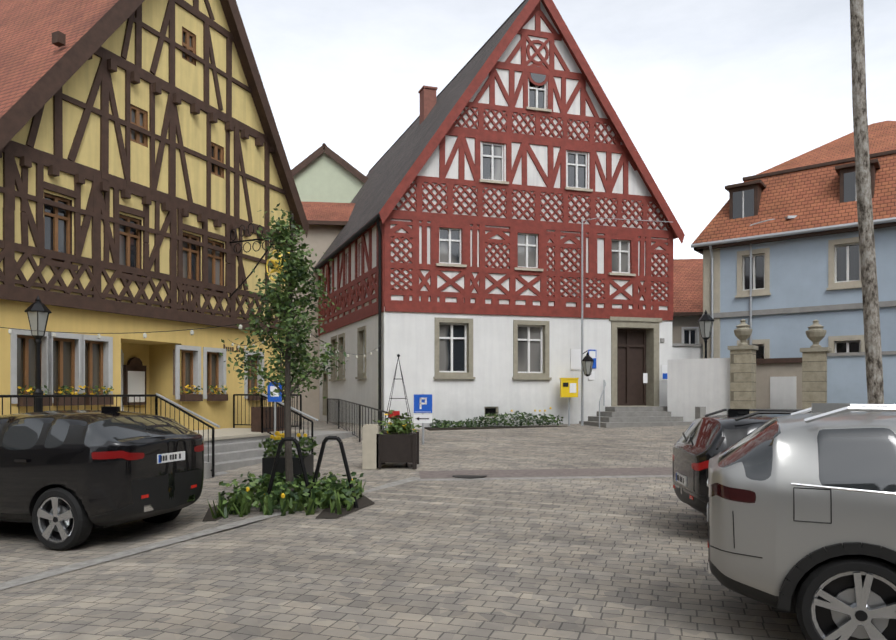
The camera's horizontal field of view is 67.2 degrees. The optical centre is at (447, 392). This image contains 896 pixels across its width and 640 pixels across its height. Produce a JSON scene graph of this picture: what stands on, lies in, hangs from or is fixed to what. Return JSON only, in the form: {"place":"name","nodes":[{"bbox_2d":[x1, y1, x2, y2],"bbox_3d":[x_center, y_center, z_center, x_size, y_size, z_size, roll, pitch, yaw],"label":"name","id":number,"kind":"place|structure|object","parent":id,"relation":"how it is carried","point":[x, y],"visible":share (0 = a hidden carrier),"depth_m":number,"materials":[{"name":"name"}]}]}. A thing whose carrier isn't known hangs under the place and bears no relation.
{"place":"outdoors","nodes":[
{"label":"outdoors","id":0,"kind":"place"},
{"bbox_2d":[0,393,356,478],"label":"hotel terrace","id":1,"kind":"structure","parent":0,"point":[226,449],"depth_m":15.25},
{"bbox_2d":[261,329,296,405],"bbox_3d":[-4.459,-0.126,17.907,0.921,3.155,1.013,0,0,1],"label":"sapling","id":2,"kind":"object","parent":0,"point":[278,362],"visible":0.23,"depth_m":17.88,"materials":[{"name":"green plant"}]},
{"bbox_2d":[0,420,806,639],"bbox_3d":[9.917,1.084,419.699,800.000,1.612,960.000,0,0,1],"label":"ground","id":3,"kind":"structure","parent":0,"point":[579,559],"depth_m":6.97,"materials":[{"name":"grey stone"}]},
{"bbox_2d":[0,406,196,550],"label":"car","id":4,"kind":"object","parent":3,"relation":"on","point":[60,520],"visible":0.33,"depth_m":8.06,"materials":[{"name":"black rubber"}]},
{"bbox_2d":[0,410,203,525],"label":"car body","id":5,"kind":"object","parent":3,"relation":"on","point":[105,468],"visible":0.96,"depth_m":8.19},
{"bbox_2d":[0,0,308,429],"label":"hotel","id":6,"kind":"structure","parent":3,"relation":"on","point":[146,175],"depth_m":15.88,"materials":[{"name":"yellow paint"}]},
{"bbox_2d":[0,318,377,357],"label":"string lights","id":7,"kind":"object","parent":6,"relation":"on","point":[145,335],"visible":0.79,"depth_m":10.70,"materials":[{"name":"white plastic"}]},
{"bbox_2d":[220,203,348,491],"bbox_3d":[-2.393,-0.557,9.978,1.524,4.513,1.820,0,0,43],"label":"young tree","id":8,"kind":"object","parent":3,"relation":"on","point":[295,267],"visible":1,"depth_m":9.98,"materials":[{"name":"green plant"}]},
{"bbox_2d":[202,431,373,521],"bbox_3d":[-2.372,1.210,10.605,2.550,1.162,2.656,0,0,1],"label":"tree bed","id":9,"kind":"object","parent":3,"relation":"on","point":[330,496],"visible":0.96,"depth_m":9.84,"materials":[{"name":"green plant"}]},
{"bbox_2d":[290,201,355,420],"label":"background house","id":10,"kind":"structure","parent":3,"relation":"on","point":[327,222],"depth_m":30.42,"materials":[{"name":"beige paint"}]},
{"bbox_2d":[291,143,367,202],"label":"green house","id":11,"kind":"structure","parent":3,"relation":"on","point":[323,173],"depth_m":37.99,"materials":[{"name":"paint"}]},
{"bbox_2d":[0,467,672,589],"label":"paving bands","id":12,"kind":"object","parent":3,"relation":"on","point":[557,473],"visible":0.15,"depth_m":12.52,"materials":[{"name":"stone"}]},
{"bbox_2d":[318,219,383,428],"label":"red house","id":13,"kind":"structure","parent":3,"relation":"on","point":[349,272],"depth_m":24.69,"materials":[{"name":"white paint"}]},
{"bbox_2d":[25,215,796,477],"bbox_3d":[0.964,-2.049,16.853,24.501,7.870,7.107,0,0,-44],"label":"street furniture","id":14,"kind":"object","parent":3,"relation":"on","point":[395,443],"visible":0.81,"depth_m":13.62,"materials":[{"name":"black metal"}]},
{"bbox_2d":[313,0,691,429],"bbox_3d":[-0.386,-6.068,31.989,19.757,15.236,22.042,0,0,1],"label":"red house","id":15,"kind":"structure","parent":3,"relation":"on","point":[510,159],"depth_m":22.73,"materials":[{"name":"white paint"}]},
{"bbox_2d":[327,380,705,466],"bbox_3d":[3.194,0.541,20.172,16.336,2.017,12.960,0,0,1],"label":"red house surround","id":16,"kind":"object","parent":3,"relation":"on","point":[700,412],"visible":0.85,"depth_m":21.89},
{"bbox_2d":[672,259,702,343],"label":"house","id":17,"kind":"structure","parent":3,"relation":"on","point":[687,294],"depth_m":32.15,"materials":[{"name":"tile"}]},
{"bbox_2d":[672,414,790,516],"bbox_3d":[5.279,1.149,8.141,4.777,1.801,2.450,0,0,6],"label":"dark parked car","id":18,"kind":"object","parent":3,"relation":"on","point":[695,452],"visible":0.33,"depth_m":7.88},
{"bbox_2d":[667,319,895,421],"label":"gate wall","id":19,"kind":"structure","parent":3,"relation":"on","point":[742,377],"depth_m":21.80,"materials":[{"name":"paint"}]},
{"bbox_2d":[691,121,895,358],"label":"blue house","id":20,"kind":"structure","parent":3,"relation":"on","point":[806,269],"depth_m":22.92,"materials":[{"name":"paint"}]},
{"bbox_2d":[850,0,883,403],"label":"maypole","id":21,"kind":"object","parent":3,"relation":"on","point":[873,354],"visible":0.92,"depth_m":12.15,"materials":[{"name":"brown wood"}]},
{"bbox_2d":[236,0,895,258],"label":"sky","id":22,"kind":"structure","parent":0,"point":[711,95],"materials":[{"name":"white"}]},
{"bbox_2d":[570,338,702,382],"bbox_3d":[7.793,-0.200,24.424,7.678,3.500,0.676,0,0,-19],"label":"sign","id":23,"kind":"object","parent":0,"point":[686,351],"depth_m":24.07,"materials":[{"name":"white paint"}]},
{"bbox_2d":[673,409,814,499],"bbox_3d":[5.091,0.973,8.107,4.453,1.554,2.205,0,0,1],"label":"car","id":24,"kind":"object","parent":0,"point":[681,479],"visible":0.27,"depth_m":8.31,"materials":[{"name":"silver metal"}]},
{"label":"car shadow","id":25,"kind":"object","parent":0,"visible":0},
{"bbox_2d":[707,403,895,639],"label":"silver parked car","id":26,"kind":"object","parent":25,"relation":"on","point":[844,591],"visible":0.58,"depth_m":4.28,"materials":[{"name":"silver metal"}]},
{"bbox_2d":[708,411,895,607],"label":"car body","id":27,"kind":"object","parent":26,"relation":"attached to","point":[754,474],"visible":0.88,"depth_m":4.42,"materials":[{"name":"silver metal"}]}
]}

